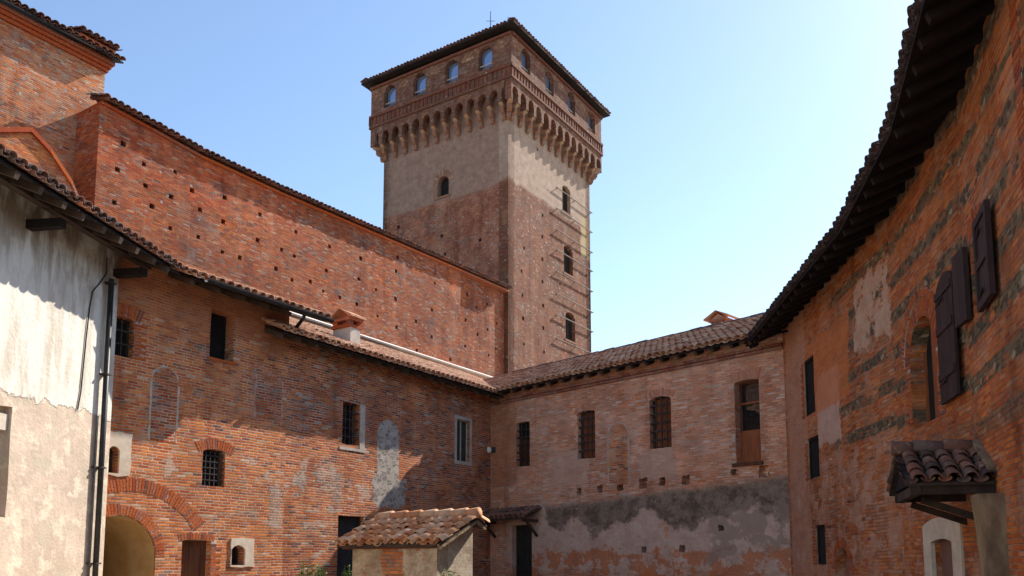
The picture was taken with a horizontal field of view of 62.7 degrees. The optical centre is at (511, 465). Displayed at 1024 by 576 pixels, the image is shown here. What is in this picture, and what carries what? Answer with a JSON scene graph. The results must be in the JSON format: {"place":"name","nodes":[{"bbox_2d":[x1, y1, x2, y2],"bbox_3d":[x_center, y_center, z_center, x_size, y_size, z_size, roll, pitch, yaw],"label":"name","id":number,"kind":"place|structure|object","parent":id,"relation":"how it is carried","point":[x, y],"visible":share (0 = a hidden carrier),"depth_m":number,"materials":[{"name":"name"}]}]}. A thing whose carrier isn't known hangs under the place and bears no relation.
{"place":"outdoors","nodes":[
{"label":"outdoors","id":0,"kind":"place"},
{"bbox_2d":[0,0,125,179],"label":"church block","id":1,"kind":"structure","parent":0,"point":[53,73],"depth_m":25.50,"materials":[{"name":"brick"}]},
{"bbox_2d":[0,143,188,575],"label":"white house","id":2,"kind":"structure","parent":0,"point":[63,248],"depth_m":15.53,"materials":[{"name":"beige paint"}]},
{"bbox_2d":[0,407,7,460],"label":"window","id":3,"kind":"structure","parent":2,"relation":"in","point":[3,417],"depth_m":14.45,"materials":[{"name":"beige paint"}]},
{"bbox_2d":[262,308,504,575],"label":"brick wing","id":4,"kind":"structure","parent":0,"point":[374,426],"depth_m":24.23,"materials":[{"name":"red brick"}]},
{"bbox_2d":[337,516,359,575],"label":"door","id":5,"kind":"structure","parent":4,"relation":"in","point":[346,524],"depth_m":23.29,"materials":[{"name":"green paint"}]},
{"bbox_2d":[339,402,365,452],"bbox_3d":[-4.629,-1.123,23.671,0.410,1.444,0.995,-4,-8,33],"label":"window","id":6,"kind":"structure","parent":4,"relation":"in","point":[347,428],"depth_m":23.81,"materials":[{"name":"black glass"}]},
{"bbox_2d":[454,415,471,465],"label":"window","id":7,"kind":"structure","parent":4,"relation":"in","point":[460,455],"depth_m":28.06,"materials":[{"name":"stone"}]},
{"bbox_2d":[335,507,489,575],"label":"tiled shed","id":8,"kind":"structure","parent":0,"point":[433,542],"depth_m":16.89,"materials":[{"name":"brown tile"}]},
{"bbox_2d":[20,0,913,352],"label":"sky","id":9,"kind":"structure","parent":0,"point":[735,135],"materials":[{"name":"blue"}]},
{"bbox_2d":[483,310,791,575],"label":"back brick wing","id":10,"kind":"structure","parent":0,"point":[666,455],"depth_m":24.43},
{"bbox_2d":[487,447,495,452],"bbox_3d":[-0.730,-0.551,29.111,0.346,0.215,0.225,-3,-7,22],"label":"wall lamp","id":11,"kind":"object","parent":10,"relation":"attached to","point":[491,449],"visible":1,"depth_m":29.07,"materials":[{"name":"white glass"}]},
{"bbox_2d":[482,505,541,537],"bbox_3d":[-0.143,1.834,27.764,0.856,1.056,2.440,6,-9,-43],"label":"door canopy","id":12,"kind":"object","parent":10,"relation":"attached to","point":[493,515],"visible":0.95,"depth_m":27.41,"materials":[{"name":"brown wood"}]},
{"bbox_2d":[517,422,529,465],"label":"window","id":13,"kind":"structure","parent":10,"relation":"in","point":[524,428],"depth_m":28.24,"materials":[{"name":"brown wood"}]},
{"bbox_2d":[516,525,531,575],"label":"door","id":14,"kind":"structure","parent":10,"relation":"in","point":[523,532],"depth_m":28.05,"materials":[{"name":"green paint"}]},
{"bbox_2d":[578,410,594,458],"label":"window","id":15,"kind":"structure","parent":10,"relation":"in","point":[587,419],"depth_m":26.24,"materials":[{"name":"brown wood"}]},
{"bbox_2d":[650,396,671,448],"bbox_3d":[4.368,-1.250,24.218,0.213,1.707,0.953,6,-9,-44],"label":"window","id":16,"kind":"structure","parent":10,"relation":"in","point":[662,438],"depth_m":24.24,"materials":[{"name":"brown wood"}]},
{"bbox_2d":[727,380,768,466],"bbox_3d":[6.291,-1.179,22.190,0.420,2.406,1.153,6,-9,-44],"label":"window","id":17,"kind":"structure","parent":10,"relation":"in","point":[751,414],"depth_m":22.30,"materials":[{"name":"brown wood"}]},
{"label":"ground","id":18,"kind":"structure","parent":0,"visible":0},
{"bbox_2d":[0,127,77,194],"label":"gabled buttress","id":19,"kind":"structure","parent":18,"relation":"on","point":[30,145],"depth_m":23.03,"materials":[{"name":"brick"}]},
{"bbox_2d":[102,255,333,575],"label":"tall brick house","id":20,"kind":"structure","parent":18,"relation":"on","point":[196,474],"depth_m":19.26,"materials":[{"name":"red brick"}]},
{"bbox_2d":[108,431,132,476],"bbox_3d":[-8.406,-0.219,17.687,0.370,0.995,0.626,-4,-8,33],"label":"window","id":21,"kind":"structure","parent":20,"relation":"in","point":[122,441],"depth_m":17.70,"materials":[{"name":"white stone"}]},
{"bbox_2d":[115,317,147,361],"bbox_3d":[-8.345,-2.730,18.041,0.304,1.061,0.917,-4,-8,33],"label":"window","id":22,"kind":"structure","parent":20,"relation":"in","point":[122,326],"depth_m":18.14,"materials":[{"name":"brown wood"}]},
{"bbox_2d":[181,540,221,575],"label":"door","id":23,"kind":"structure","parent":20,"relation":"in","point":[193,556],"depth_m":19.26,"materials":[{"name":"brown wood"}]},
{"bbox_2d":[202,449,223,486],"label":"window","id":24,"kind":"structure","parent":20,"relation":"in","point":[211,459],"depth_m":19.74,"materials":[{"name":"black metal"}]},
{"bbox_2d":[209,313,225,359],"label":"window","id":25,"kind":"structure","parent":20,"relation":"in","point":[217,329],"depth_m":20.38,"materials":[{"name":"black glass"}]},
{"bbox_2d":[230,538,254,567],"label":"window","id":26,"kind":"structure","parent":20,"relation":"in","point":[247,544],"depth_m":20.23,"materials":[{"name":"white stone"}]},
{"bbox_2d":[73,93,512,378],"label":"curtain wall","id":27,"kind":"structure","parent":18,"relation":"on","point":[176,195],"depth_m":31.15,"materials":[{"name":"brick"}]},
{"bbox_2d":[299,561,317,575],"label":"leafy weed","id":28,"kind":"object","parent":18,"relation":"on","point":[303,572],"visible":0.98,"depth_m":19.34,"materials":[{"name":"green plant"}]},
{"bbox_2d":[315,564,326,575],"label":"leafy weed","id":29,"kind":"object","parent":18,"relation":"on","point":[318,570],"visible":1,"depth_m":19.07,"materials":[{"name":"green plant"}]},
{"bbox_2d":[341,565,351,575],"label":"leafy weed","id":30,"kind":"object","parent":18,"relation":"on","point":[348,574],"visible":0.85,"depth_m":18.43,"materials":[{"name":"green plant"}]},
{"bbox_2d":[441,568,459,575],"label":"leafy weed","id":31,"kind":"object","parent":18,"relation":"on","point":[449,574],"visible":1,"depth_m":14.33,"materials":[{"name":"green plant"}]},
{"bbox_2d":[360,11,610,373],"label":"watchtower","id":32,"kind":"structure","parent":18,"relation":"on","point":[486,144],"depth_m":47.54,"materials":[{"name":"brick"}]},
{"bbox_2d":[386,87,395,106],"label":"window","id":33,"kind":"structure","parent":32,"relation":"in","point":[391,95],"depth_m":50.01,"materials":[{"name":"blue glass"}]},
{"bbox_2d":[415,75,425,95],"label":"window","id":34,"kind":"structure","parent":32,"relation":"in","point":[421,83],"depth_m":48.77,"materials":[{"name":"blue glass"}]},
{"bbox_2d":[433,170,453,200],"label":"window","id":35,"kind":"structure","parent":32,"relation":"in","point":[445,184],"depth_m":47.76,"materials":[{"name":"black glass"}]},
{"bbox_2d":[447,62,457,82],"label":"window","id":36,"kind":"structure","parent":32,"relation":"in","point":[453,69],"depth_m":47.51,"materials":[{"name":"blue glass"}]},
{"bbox_2d":[480,48,491,69],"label":"window","id":37,"kind":"structure","parent":32,"relation":"in","point":[486,59],"depth_m":46.26,"materials":[{"name":"blue glass"}]},
{"bbox_2d":[521,52,527,71],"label":"window","id":38,"kind":"structure","parent":32,"relation":"in","point":[523,61],"depth_m":46.57,"materials":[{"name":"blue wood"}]},
{"bbox_2d":[546,74,550,93],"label":"window","id":39,"kind":"structure","parent":32,"relation":"in","point":[547,80],"depth_m":48.77,"materials":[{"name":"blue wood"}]},
{"bbox_2d":[561,187,571,216],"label":"window","id":40,"kind":"structure","parent":32,"relation":"in","point":[564,197],"depth_m":50.73,"materials":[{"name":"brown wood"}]},
{"bbox_2d":[563,247,574,278],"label":"window","id":41,"kind":"structure","parent":32,"relation":"in","point":[566,271],"depth_m":50.49,"materials":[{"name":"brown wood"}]},
{"bbox_2d":[568,95,572,113],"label":"window","id":42,"kind":"structure","parent":32,"relation":"in","point":[569,102],"depth_m":50.93,"materials":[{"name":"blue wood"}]},
{"bbox_2d":[565,313,576,344],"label":"window","id":43,"kind":"structure","parent":32,"relation":"in","point":[568,338],"depth_m":50.20,"materials":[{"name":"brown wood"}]},
{"bbox_2d":[588,114,592,130],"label":"window","id":44,"kind":"structure","parent":32,"relation":"in","point":[589,121],"depth_m":53.04,"materials":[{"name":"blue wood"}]},
{"bbox_2d":[743,0,1023,575],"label":"brick wing","id":45,"kind":"structure","parent":18,"relation":"on","point":[897,304],"depth_m":12.27,"materials":[{"name":"red brick"}]},
{"bbox_2d":[800,356,814,418],"bbox_3d":[6.856,-1.809,19.275,0.139,1.501,1.143,0,-7,4],"label":"window","id":46,"kind":"structure","parent":45,"relation":"in","point":[809,365],"depth_m":19.44,"materials":[{"name":"glass"}]},
{"bbox_2d":[804,436,819,480],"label":"window","id":47,"kind":"structure","parent":45,"relation":"in","point":[813,442],"depth_m":19.16,"materials":[{"name":"glass"}]},
{"bbox_2d":[812,524,825,564],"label":"window","id":48,"kind":"structure","parent":45,"relation":"in","point":[820,528],"depth_m":18.67,"materials":[{"name":"glass"}]},
{"bbox_2d":[901,271,960,432],"bbox_3d":[6.179,-1.642,12.261,0.423,2.151,2.856,-1,-7,11],"label":"window","id":49,"kind":"structure","parent":45,"relation":"in","point":[941,363],"depth_m":11.89,"materials":[{"name":"red wood"}]},
{"bbox_2d":[886,439,996,524],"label":"porch roof","id":50,"kind":"structure","parent":45,"relation":"attached to","point":[933,474],"depth_m":10.13,"materials":[{"name":"brown tile"}]},
{"bbox_2d":[941,539,952,575],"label":"doorway","id":51,"kind":"structure","parent":45,"relation":"in","point":[946,548],"depth_m":12.05,"materials":[{"name":"brown wood"}]},
{"bbox_2d":[951,199,995,327],"bbox_3d":[5.476,-2.301,9.972,0.105,1.068,1.736,-2,-7,17],"label":"window","id":52,"kind":"structure","parent":45,"relation":"in","point":[981,225],"depth_m":9.73,"materials":[{"name":"brown wood"}]},
{"bbox_2d":[970,493,1009,575],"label":"rendered pier","id":53,"kind":"structure","parent":18,"relation":"on","point":[989,512],"depth_m":9.25,"materials":[{"name":"paint"}]}
]}

